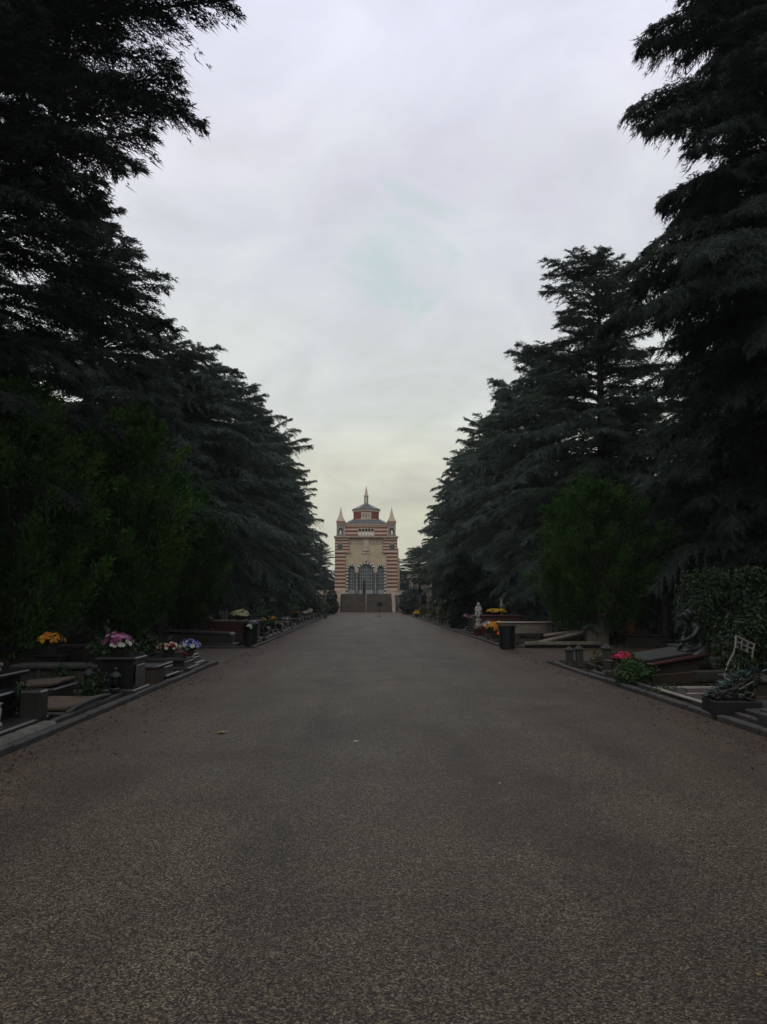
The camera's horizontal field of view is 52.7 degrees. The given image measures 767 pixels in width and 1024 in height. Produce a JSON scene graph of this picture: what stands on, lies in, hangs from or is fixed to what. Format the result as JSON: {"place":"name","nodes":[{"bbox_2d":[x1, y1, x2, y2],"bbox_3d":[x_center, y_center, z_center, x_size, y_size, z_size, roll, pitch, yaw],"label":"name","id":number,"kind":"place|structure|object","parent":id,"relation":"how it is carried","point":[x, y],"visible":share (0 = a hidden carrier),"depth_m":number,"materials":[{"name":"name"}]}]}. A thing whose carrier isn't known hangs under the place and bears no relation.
{"place":"outdoors","nodes":[
{"label":"outdoors","id":0,"kind":"place"},
{"bbox_2d":[144,663,166,684],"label":"stone block","id":1,"kind":"structure","parent":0,"point":[154,673],"depth_m":14.11,"materials":[{"name":"brown stone"}]},
{"bbox_2d":[132,648,253,662],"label":"path","id":2,"kind":"structure","parent":0,"point":[220,655],"depth_m":24.08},
{"bbox_2d":[0,0,765,576],"label":"sky","id":3,"kind":"structure","parent":0,"point":[373,202],"materials":[{"name":"white"}]},
{"bbox_2d":[0,612,766,1023],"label":"road","id":4,"kind":"structure","parent":0,"point":[362,834],"depth_m":5.00,"materials":[{"name":"asphalt"}]},
{"bbox_2d":[0,621,766,846],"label":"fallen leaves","id":5,"kind":"object","parent":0,"point":[307,634],"depth_m":11.44,"materials":[{"name":"plant"}]},
{"bbox_2d":[23,614,762,720],"bbox_3d":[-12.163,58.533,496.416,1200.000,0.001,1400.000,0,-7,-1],"label":"ground","id":6,"kind":"structure","parent":0,"point":[642,630],"depth_m":32.30,"materials":[{"name":"soil"}]},
{"bbox_2d":[0,669,29,704],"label":"pedestal tomb","id":7,"kind":"object","parent":6,"relation":"on","point":[8,677],"visible":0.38,"depth_m":11.39,"materials":[{"name":"stone"}]},
{"bbox_2d":[0,689,56,744],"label":"tomb enclosure","id":8,"kind":"object","parent":6,"relation":"on","point":[31,718],"visible":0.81,"depth_m":9.60,"materials":[{"name":"grey stone"}]},
{"bbox_2d":[9,681,34,716],"bbox_3d":[-4.604,2.385,9.859,0.407,0.520,0.458,-2,-7,16],"label":"shrub","id":9,"kind":"object","parent":8,"relation":"on","point":[16,699],"visible":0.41,"depth_m":9.77,"materials":[{"name":"green plant"}]},
{"bbox_2d":[0,635,71,663],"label":"grave","id":10,"kind":"object","parent":6,"relation":"on","point":[29,658],"visible":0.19,"depth_m":16.77,"materials":[{"name":"stone"}]},
{"bbox_2d":[20,676,78,696],"bbox_3d":[-5.670,2.921,12.817,0.900,0.317,1.200,0,-7,-1],"label":"slab grave","id":11,"kind":"object","parent":6,"relation":"on","point":[61,686],"visible":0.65,"depth_m":12.67,"materials":[{"name":"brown stone"}]},
{"bbox_2d":[32,653,67,661],"bbox_3d":[-6.665,3.112,15.489,0.600,0.545,0.600,0,-7,-1],"label":"pedestal","id":12,"kind":"object","parent":6,"relation":"on","point":[44,657],"visible":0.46,"depth_m":15.30,"materials":[{"name":"stone"}]},
{"bbox_2d":[37,632,65,653],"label":"potted flowers","id":13,"kind":"object","parent":12,"relation":"on","point":[51,646],"visible":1,"depth_m":15.42,"materials":[{"name":"orange plant"}]},
{"bbox_2d":[9,662,96,686],"bbox_3d":[-5.911,3.062,14.506,1.900,0.440,0.680,0,-7,-1],"label":"bench tomb","id":14,"kind":"object","parent":6,"relation":"on","point":[40,670],"visible":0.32,"depth_m":14.22,"materials":[{"name":"stone"}]},
{"bbox_2d":[15,696,99,719],"bbox_3d":[-4.700,2.809,11.192,0.850,0.169,1.500,0,-7,-1],"label":"slab grave","id":15,"kind":"object","parent":6,"relation":"on","point":[59,705],"visible":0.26,"depth_m":10.97,"materials":[{"name":"brown stone"}]},
{"bbox_2d":[50,663,78,680],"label":"shrub","id":16,"kind":"object","parent":6,"relation":"on","point":[62,673],"visible":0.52,"depth_m":13.75,"materials":[{"name":"green plant"}]},
{"bbox_2d":[0,373,129,668],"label":"juniper tree","id":17,"kind":"object","parent":6,"relation":"on","point":[39,607],"visible":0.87,"depth_m":16.46,"materials":[{"name":"green plant"}]},
{"bbox_2d":[37,621,107,661],"bbox_3d":[-7.570,3.243,18.976,1.760,1.120,1.020,0,-7,-1],"label":"grave","id":18,"kind":"object","parent":6,"relation":"on","point":[79,653],"visible":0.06,"depth_m":18.56,"materials":[{"name":"grey stone"}]},
{"bbox_2d":[72,667,108,696],"bbox_3d":[-4.517,2.732,12.010,0.573,0.649,0.508,0,-7,-1],"label":"shrub","id":19,"kind":"object","parent":6,"relation":"on","point":[92,689],"visible":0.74,"depth_m":11.98,"materials":[{"name":"green plant"}]},
{"bbox_2d":[83,618,124,663],"bbox_3d":[-5.246,2.688,14.618,0.868,1.353,0.869,0,-7,-1],"label":"dark plant","id":20,"kind":"object","parent":6,"relation":"on","point":[99,650],"visible":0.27,"depth_m":14.52,"materials":[{"name":"green plant"}]},
{"bbox_2d":[0,660,218,757],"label":"kerb","id":21,"kind":"structure","parent":6,"relation":"on","point":[14,746],"depth_m":10.54,"materials":[{"name":"stone"}]},
{"bbox_2d":[72,655,149,698],"bbox_3d":[-4.608,2.798,13.209,1.000,0.670,1.000,0,-7,-1],"label":"stone planter","id":22,"kind":"object","parent":6,"relation":"on","point":[131,669],"visible":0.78,"depth_m":12.90,"materials":[{"name":"grey stone"}]},
{"bbox_2d":[101,632,134,656],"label":"potted flowers","id":23,"kind":"object","parent":22,"relation":"on","point":[117,643],"visible":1,"depth_m":13.11,"materials":[{"name":"pink plant"}]},
{"bbox_2d":[38,399,206,650],"bbox_3d":[-6.237,0.545,19.418,3.958,6.771,3.973,6,-9,-43],"label":"juniper tree","id":24,"kind":"object","parent":6,"relation":"on","point":[133,610],"visible":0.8,"depth_m":18.78,"materials":[{"name":"green plant"}]},
{"bbox_2d":[0,0,246,518],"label":"cedar tree","id":25,"kind":"object","parent":6,"relation":"on","point":[41,150],"visible":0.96,"depth_m":18.10,"materials":[{"name":"green plant"}]},
{"bbox_2d":[0,205,257,643],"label":"cedar tree","id":26,"kind":"object","parent":6,"relation":"on","point":[106,394],"visible":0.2,"depth_m":26.03,"materials":[{"name":"green plant"}]},
{"bbox_2d":[49,660,208,723],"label":"kerb","id":27,"kind":"structure","parent":6,"relation":"on","point":[84,709],"depth_m":11.33,"materials":[{"name":"stone"}]},
{"bbox_2d":[64,693,110,713],"bbox_3d":[-4.259,2.761,11.283,0.105,0.145,1.757,0,-7,-1],"label":"border stone","id":28,"kind":"object","parent":27,"relation":"on","point":[82,703],"visible":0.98,"depth_m":11.00,"materials":[{"name":"stone"}]},
{"bbox_2d":[108,667,121,690],"bbox_3d":[-4.363,2.716,12.600,0.203,0.374,0.203,3,-7,-24],"label":"lantern","id":29,"kind":"object","parent":27,"relation":"on","point":[115,675],"visible":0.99,"depth_m":12.54,"materials":[{"name":"brown metal"}]},
{"bbox_2d":[89,653,178,679],"bbox_3d":[-5.323,3.155,15.819,2.060,0.575,1.060,0,-7,-1],"label":"grave","id":30,"kind":"object","parent":6,"relation":"on","point":[169,672],"visible":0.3,"depth_m":15.82,"materials":[{"name":"stone"}]},
{"bbox_2d":[28,335,306,635],"bbox_3d":[-9.707,-0.682,35.147,11.763,15.042,11.417,2,-7,-19],"label":"cedar tree","id":31,"kind":"object","parent":6,"relation":"on","point":[210,443],"visible":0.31,"depth_m":35.39,"materials":[{"name":"green plant"}]},
{"bbox_2d":[144,656,198,671],"bbox_3d":[-5.386,3.472,17.593,2.160,0.350,1.160,0,-7,-1],"label":"grave","id":32,"kind":"object","parent":6,"relation":"on","point":[185,664],"visible":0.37,"depth_m":17.19,"materials":[{"name":"grey stone"}]},
{"bbox_2d":[135,628,159,655],"bbox_3d":[-5.467,3.062,17.972,0.610,0.779,0.688,5,-8,-37],"label":"shrub","id":33,"kind":"object","parent":32,"relation":"on","point":[142,637],"visible":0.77,"depth_m":17.91,"materials":[{"name":"green plant"}]},
{"bbox_2d":[157,642,180,656],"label":"potted flowers","id":34,"kind":"object","parent":32,"relation":"on","point":[169,649],"visible":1,"depth_m":17.74,"materials":[{"name":"white plant"}]},
{"bbox_2d":[180,639,200,655],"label":"potted flowers","id":35,"kind":"object","parent":32,"relation":"on","point":[192,645],"visible":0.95,"depth_m":17.91,"materials":[{"name":"blue plant"}]},
{"bbox_2d":[139,472,233,629],"bbox_3d":[-7.370,1.701,28.592,3.663,6.550,3.492,1,-7,-5],"label":"juniper tree","id":36,"kind":"object","parent":6,"relation":"on","point":[196,596],"visible":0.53,"depth_m":28.37,"materials":[{"name":"green plant"}]},
{"bbox_2d":[153,611,238,647],"bbox_3d":[-6.520,4.111,27.158,2.760,1.260,1.160,0,-7,-1],"label":"grave","id":37,"kind":"object","parent":6,"relation":"on","point":[209,638],"visible":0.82,"depth_m":26.67,"materials":[{"name":"grey stone"}]},
{"bbox_2d":[212,620,262,642],"bbox_3d":[-5.693,4.636,30.139,1.900,0.855,1.100,0,-7,-1],"label":"red tomb","id":38,"kind":"object","parent":6,"relation":"on","point":[236,626],"visible":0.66,"depth_m":29.75,"materials":[{"name":"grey stone"}]},
{"bbox_2d":[229,609,248,619],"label":"potted flowers","id":39,"kind":"object","parent":38,"relation":"on","point":[239,613],"visible":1,"depth_m":29.98,"materials":[{"name":"white plant"}]},
{"bbox_2d":[168,351,308,620],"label":"cedar tree","id":40,"kind":"object","parent":6,"relation":"on","point":[238,594],"visible":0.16,"depth_m":43.41,"materials":[{"name":"green plant"}]},
{"bbox_2d":[242,618,258,646],"bbox_3d":[-4.731,4.266,27.508,0.580,0.990,0.580,0,-7,-1],"label":"litter bin","id":41,"kind":"object","parent":6,"relation":"on","point":[250,639],"visible":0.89,"depth_m":27.30,"materials":[{"name":"plastic"}]},
{"bbox_2d":[246,607,267,638],"bbox_3d":[-5.232,4.612,31.564,1.190,1.478,1.359,3,-7,-21],"label":"shrub","id":42,"kind":"object","parent":6,"relation":"on","point":[254,616],"visible":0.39,"depth_m":31.64,"materials":[{"name":"green plant"}]},
{"bbox_2d":[211,379,311,617],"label":"cedar tree","id":43,"kind":"object","parent":6,"relation":"on","point":[267,593],"visible":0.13,"depth_m":53.04,"materials":[{"name":"green plant"}]},
{"bbox_2d":[248,600,276,631],"bbox_3d":[-5.619,4.915,35.412,1.502,1.918,1.693,2,-7,-13],"label":"shrub","id":44,"kind":"object","parent":6,"relation":"on","point":[267,617],"visible":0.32,"depth_m":35.37,"materials":[{"name":"green plant"}]},
{"bbox_2d":[255,578,302,613],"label":"light shrub","id":45,"kind":"object","parent":6,"relation":"on","point":[291,604],"visible":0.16,"depth_m":57.31,"materials":[{"name":"green plant"}]},
{"bbox_2d":[243,414,326,619],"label":"cedar tree","id":46,"kind":"object","parent":6,"relation":"on","point":[291,560],"visible":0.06,"depth_m":62.86,"materials":[{"name":"green plant"}]},
{"bbox_2d":[251,612,335,647],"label":"kerb","id":47,"kind":"structure","parent":6,"relation":"on","point":[269,640],"depth_m":34.68,"materials":[{"name":"stone"}]},
{"bbox_2d":[271,430,324,604],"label":"cedar tree","id":48,"kind":"object","parent":6,"relation":"on","point":[310,540],"visible":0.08,"depth_m":73.95,"materials":[{"name":"green plant"}]},
{"bbox_2d":[288,466,331,606],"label":"cedar tree","id":49,"kind":"object","parent":6,"relation":"on","point":[308,519],"visible":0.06,"depth_m":85.48,"materials":[{"name":"green plant"}]},
{"bbox_2d":[294,491,325,599],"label":"cedar tree","id":50,"kind":"object","parent":6,"relation":"on","point":[320,548],"visible":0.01,"depth_m":97.62,"materials":[{"name":"green plant"}]},
{"bbox_2d":[297,592,325,616],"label":"dark shrub","id":51,"kind":"object","parent":6,"relation":"on","point":[308,603],"visible":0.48,"depth_m":70.92,"materials":[{"name":"green plant"}]},
{"bbox_2d":[309,542,334,596],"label":"cedar tree","id":52,"kind":"object","parent":6,"relation":"on","point":[325,577],"visible":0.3,"depth_m":127.03,"materials":[{"name":"green plant"}]},
{"bbox_2d":[325,589,339,614],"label":"conical bush","id":53,"kind":"object","parent":6,"relation":"on","point":[332,601],"visible":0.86,"depth_m":90.91,"materials":[{"name":"green plant"}]},
{"bbox_2d":[335,593,397,611],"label":"staircase","id":54,"kind":"structure","parent":6,"relation":"on","point":[357,602],"depth_m":110.26,"materials":[{"name":"stone"}]},
{"bbox_2d":[334,487,399,593],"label":"temple","id":55,"kind":"structure","parent":6,"relation":"on","point":[367,559],"depth_m":113.99,"materials":[{"name":"beige stone"}]},
{"bbox_2d":[348,566,354,593],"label":"window","id":56,"kind":"structure","parent":55,"relation":"in","point":[351,570],"depth_m":113.93,"materials":[{"name":"grey glass"}]},
{"bbox_2d":[359,564,372,593],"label":"window","id":57,"kind":"structure","parent":55,"relation":"in","point":[365,571],"depth_m":114.01,"materials":[{"name":"grey glass"}]},
{"bbox_2d":[377,566,383,593],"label":"window","id":58,"kind":"structure","parent":55,"relation":"in","point":[380,571],"depth_m":114.04,"materials":[{"name":"grey glass"}]},
{"bbox_2d":[47,614,763,716],"bbox_3d":[-0.586,7.596,52.964,34.238,0.180,95.191,0,-7,-1],"label":"ground cover","id":59,"kind":"object","parent":6,"relation":"on","point":[532,635],"visible":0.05,"depth_m":27.80,"materials":[{"name":"green plant"}]},
{"bbox_2d":[398,586,427,614],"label":"round bush","id":60,"kind":"object","parent":6,"relation":"on","point":[406,605],"visible":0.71,"depth_m":89.77,"materials":[{"name":"green plant"}]},
{"bbox_2d":[400,546,434,589],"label":"cedar tree","id":61,"kind":"object","parent":6,"relation":"on","point":[413,554],"visible":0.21,"depth_m":125.29,"materials":[{"name":"green plant"}]},
{"bbox_2d":[409,567,429,604],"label":"tree","id":62,"kind":"object","parent":6,"relation":"on","point":[418,575],"visible":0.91,"depth_m":87.53,"materials":[{"name":"green plant"}]},
{"bbox_2d":[407,572,432,609],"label":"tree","id":63,"kind":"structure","parent":6,"relation":"on","point":[424,588],"depth_m":95.07,"materials":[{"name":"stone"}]},
{"bbox_2d":[404,518,448,612],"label":"cedar tree","id":64,"kind":"object","parent":6,"relation":"on","point":[431,568],"visible":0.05,"depth_m":97.06,"materials":[{"name":"green plant"}]},
{"bbox_2d":[417,478,465,605],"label":"cedar tree","id":65,"kind":"object","parent":6,"relation":"on","point":[435,575],"visible":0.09,"depth_m":86.15,"materials":[{"name":"green plant"}]},
{"bbox_2d":[433,602,450,623],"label":"shrub","id":66,"kind":"object","parent":6,"relation":"on","point":[443,614],"visible":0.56,"depth_m":51.73,"materials":[{"name":"green plant"}]},
{"bbox_2d":[400,612,498,645],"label":"kerb","id":67,"kind":"structure","parent":6,"relation":"on","point":[479,638],"depth_m":37.14,"materials":[{"name":"stone"}]},
{"bbox_2d":[418,446,505,601],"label":"cedar tree","id":68,"kind":"object","parent":6,"relation":"on","point":[440,555],"visible":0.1,"depth_m":74.61,"materials":[{"name":"green plant"}]},
{"bbox_2d":[436,549,495,628],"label":"fir tree","id":69,"kind":"object","parent":6,"relation":"on","point":[468,573],"visible":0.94,"depth_m":43.41,"materials":[{"name":"green plant"}]},
{"bbox_2d":[473,615,483,636],"bbox_3d":[4.149,4.992,33.863,0.360,0.996,0.360,3,-7,-21],"label":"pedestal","id":70,"kind":"object","parent":6,"relation":"on","point":[478,629],"visible":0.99,"depth_m":33.73,"materials":[{"name":"red stone"}]},
{"bbox_2d":[427,413,530,618],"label":"cedar tree","id":71,"kind":"object","parent":6,"relation":"on","point":[473,433],"visible":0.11,"depth_m":62.59,"materials":[{"name":"green plant"}]},
{"bbox_2d":[466,569,513,614],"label":"fir tree","id":72,"kind":"object","parent":6,"relation":"on","point":[492,587],"visible":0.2,"depth_m":46.38,"materials":[{"name":"green plant"}]},
{"bbox_2d":[485,634,497,642],"bbox_3d":[4.419,4.871,29.755,0.700,0.300,2.700,0,-7,-1],"label":"flower stand","id":73,"kind":"object","parent":6,"relation":"on","point":[488,636],"visible":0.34,"depth_m":30.60,"materials":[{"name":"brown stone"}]},
{"bbox_2d":[485,621,499,639],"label":"potted flowers","id":74,"kind":"object","parent":73,"relation":"on","point":[492,626],"visible":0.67,"depth_m":29.65,"materials":[{"name":"orange plant"}]},
{"bbox_2d":[470,615,525,636],"bbox_3d":[5.097,5.108,34.779,2.300,0.975,1.300,0,-7,-1],"label":"red tomb","id":75,"kind":"object","parent":6,"relation":"on","point":[483,618],"visible":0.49,"depth_m":34.31,"materials":[{"name":"brown stone"}]},
{"bbox_2d":[443,376,566,620],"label":"cedar tree","id":76,"kind":"object","parent":6,"relation":"on","point":[462,463],"visible":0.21,"depth_m":51.31,"materials":[{"name":"green plant"}]},
{"bbox_2d":[495,621,552,639],"bbox_3d":[5.345,4.573,29.409,2.100,0.815,0.700,0,-7,-1],"label":"pale tomb","id":77,"kind":"object","parent":6,"relation":"on","point":[541,628],"visible":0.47,"depth_m":29.14,"materials":[{"name":"stone"}]},
{"bbox_2d":[459,340,624,630],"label":"cedar tree","id":78,"kind":"object","parent":6,"relation":"on","point":[523,440],"visible":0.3,"depth_m":41.29,"materials":[{"name":"green plant"}]},
{"bbox_2d":[518,629,600,647],"bbox_3d":[6.087,4.397,27.001,2.600,0.624,1.260,0,-7,-1],"label":"plot edging","id":79,"kind":"object","parent":6,"relation":"on","point":[550,642],"visible":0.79,"depth_m":26.43,"materials":[{"name":"stone"}]},
{"bbox_2d":[564,646,574,666],"bbox_3d":[4.571,3.548,19.049,0.210,0.490,0.210,0,-7,-1],"label":"stone post","id":80,"kind":"object","parent":6,"relation":"on","point":[568,650],"visible":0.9,"depth_m":18.97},
{"bbox_2d":[574,645,583,667],"bbox_3d":[4.738,3.494,18.757,0.210,0.530,0.210,0,-7,-1],"label":"stone post","id":81,"kind":"object","parent":6,"relation":"on","point":[578,649],"visible":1,"depth_m":18.68,"materials":[{"name":"stone"}]},
{"bbox_2d":[585,613,609,644],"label":"square pillar","id":82,"kind":"structure","parent":6,"relation":"on","point":[590,636],"depth_m":26.98,"materials":[{"name":"stone"}]},
{"bbox_2d":[522,469,684,642],"bbox_3d":[7.787,1.623,27.579,5.598,6.498,5.227,-1,-7,9],"label":"juniper tree","id":83,"kind":"object","parent":6,"relation":"on","point":[620,583],"visible":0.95,"depth_m":26.93,"materials":[{"name":"green plant"}]},
{"bbox_2d":[482,245,726,639],"bbox_3d":[9.595,-2.675,33.314,10.981,18.023,9.666,3,-7,-27],"label":"cedar tree","id":84,"kind":"object","parent":6,"relation":"on","point":[610,425],"visible":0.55,"depth_m":32.77,"materials":[{"name":"green plant"}]},
{"bbox_2d":[601,644,612,670],"bbox_3d":[4.882,3.220,16.931,0.210,0.660,0.210,0,-7,-1],"label":"stone post","id":85,"kind":"object","parent":6,"relation":"on","point":[606,650],"visible":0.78,"depth_m":16.86,"materials":[{"name":"stone"}]},
{"bbox_2d":[612,651,635,680],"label":"potted flowers","id":86,"kind":"object","parent":6,"relation":"on","point":[617,656],"visible":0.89,"depth_m":14.79,"materials":[{"name":"pink plant"}]},
{"bbox_2d":[578,396,682,628],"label":"cedar tree","id":87,"kind":"object","parent":6,"relation":"on","point":[653,613],"visible":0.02,"depth_m":46.23,"materials":[{"name":"green plant"}]},
{"bbox_2d":[610,655,660,685],"bbox_3d":[4.668,2.989,14.462,0.900,0.638,0.792,6,-9,-42],"label":"boxwood bush","id":88,"kind":"object","parent":6,"relation":"on","point":[632,673],"visible":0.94,"depth_m":14.30,"materials":[{"name":"green plant"}]},
{"bbox_2d":[614,593,671,647],"bbox_3d":[9.040,3.777,26.973,1.760,1.880,1.020,0,-7,-1],"label":"grave","id":89,"kind":"object","parent":6,"relation":"on","point":[661,639],"visible":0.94,"depth_m":26.52,"materials":[{"name":"grey stone"}]},
{"bbox_2d":[547,660,766,737],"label":"kerb","id":90,"kind":"structure","parent":6,"relation":"on","point":[756,729],"depth_m":11.84,"materials":[{"name":"stone"}]},
{"bbox_2d":[604,647,719,686],"bbox_3d":[5.616,3.083,15.592,2.100,0.627,1.200,4,-8,-33],"label":"slab tomb","id":91,"kind":"object","parent":6,"relation":"on","point":[673,664],"visible":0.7,"depth_m":15.07,"materials":[{"name":"brown stone"}]},
{"bbox_2d":[591,670,757,724],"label":"kerb","id":92,"kind":"structure","parent":6,"relation":"on","point":[746,717],"depth_m":11.50,"materials":[{"name":"stone"}]},
{"bbox_2d":[595,0,766,491],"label":"cedar tree","id":93,"kind":"object","parent":6,"relation":"on","point":[720,245],"visible":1,"depth_m":20.51,"materials":[{"name":"green plant"}]},
{"bbox_2d":[617,368,766,633],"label":"cedar tree","id":94,"kind":"object","parent":6,"relation":"on","point":[699,524],"visible":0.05,"depth_m":33.94,"materials":[{"name":"green plant"}]},
{"bbox_2d":[625,170,766,643],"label":"cedar tree","id":95,"kind":"object","parent":6,"relation":"on","point":[733,496],"visible":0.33,"depth_m":26.63,"materials":[{"name":"green plant"}]},
{"bbox_2d":[675,608,729,682],"bbox_3d":[6.382,2.682,15.719,1.100,1.452,0.900,0,-7,-1],"label":"bronze statue","id":96,"kind":"object","parent":6,"relation":"on","point":[697,646],"visible":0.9,"depth_m":15.49,"materials":[{"name":"metal"}]},
{"bbox_2d":[653,686,766,703],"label":"edged grave","id":97,"kind":"object","parent":6,"relation":"on","point":[690,695],"visible":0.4,"depth_m":12.61,"materials":[{"name":"grey stone"}]},
{"bbox_2d":[720,635,762,698],"bbox_3d":[5.357,2.338,11.505,0.814,1.000,0.393,5,-8,-35],"label":"openwork frame","id":98,"kind":"object","parent":97,"relation":"on","point":[747,661],"visible":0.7,"depth_m":11.55,"materials":[{"name":"white metal"}]},
{"bbox_2d":[675,564,766,671],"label":"clipped hedge","id":99,"kind":"object","parent":6,"relation":"on","point":[699,578],"visible":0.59,"depth_m":16.04,"materials":[{"name":"green plant"}]},
{"bbox_2d":[702,696,762,720],"bbox_3d":[4.777,2.699,10.631,0.620,0.260,0.550,-1,-7,5],"label":"planter trough","id":100,"kind":"object","parent":6,"relation":"on","point":[731,706],"visible":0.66,"depth_m":10.38,"materials":[{"name":"stone"}]},
{"bbox_2d":[697,664,766,700],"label":"plant","id":101,"kind":"object","parent":100,"relation":"on","point":[736,687],"visible":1,"depth_m":10.88,"materials":[{"name":"green plant"}]},
{"bbox_2d":[710,662,766,698],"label":"grave","id":102,"kind":"object","parent":6,"relation":"on","point":[761,692],"visible":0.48,"depth_m":12.05,"materials":[{"name":"grey stone"}]},
{"bbox_2d":[711,587,766,672],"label":"shaggy shrub","id":103,"kind":"object","parent":6,"relation":"on","point":[751,634],"visible":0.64,"depth_m":13.58,"materials":[{"name":"green plant"}]},
{"bbox_2d":[757,708,766,727],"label":"kerb post","id":104,"kind":"object","parent":6,"relation":"on","point":[762,717],"visible":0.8,"depth_m":9.40,"materials":[{"name":"stone"}]},
{"bbox_2d":[510,648,658,662],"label":"path","id":105,"kind":"structure","parent":0,"point":[551,654],"depth_m":24.08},
{"bbox_2d":[498,625,515,649],"bbox_3d":[4.103,4.170,25.744,0.580,0.780,0.580,0,-7,-1],"label":"litter bin","id":106,"kind":"object","parent":105,"relation":"on","point":[506,637],"visible":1,"depth_m":25.53,"materials":[{"name":"plastic"}]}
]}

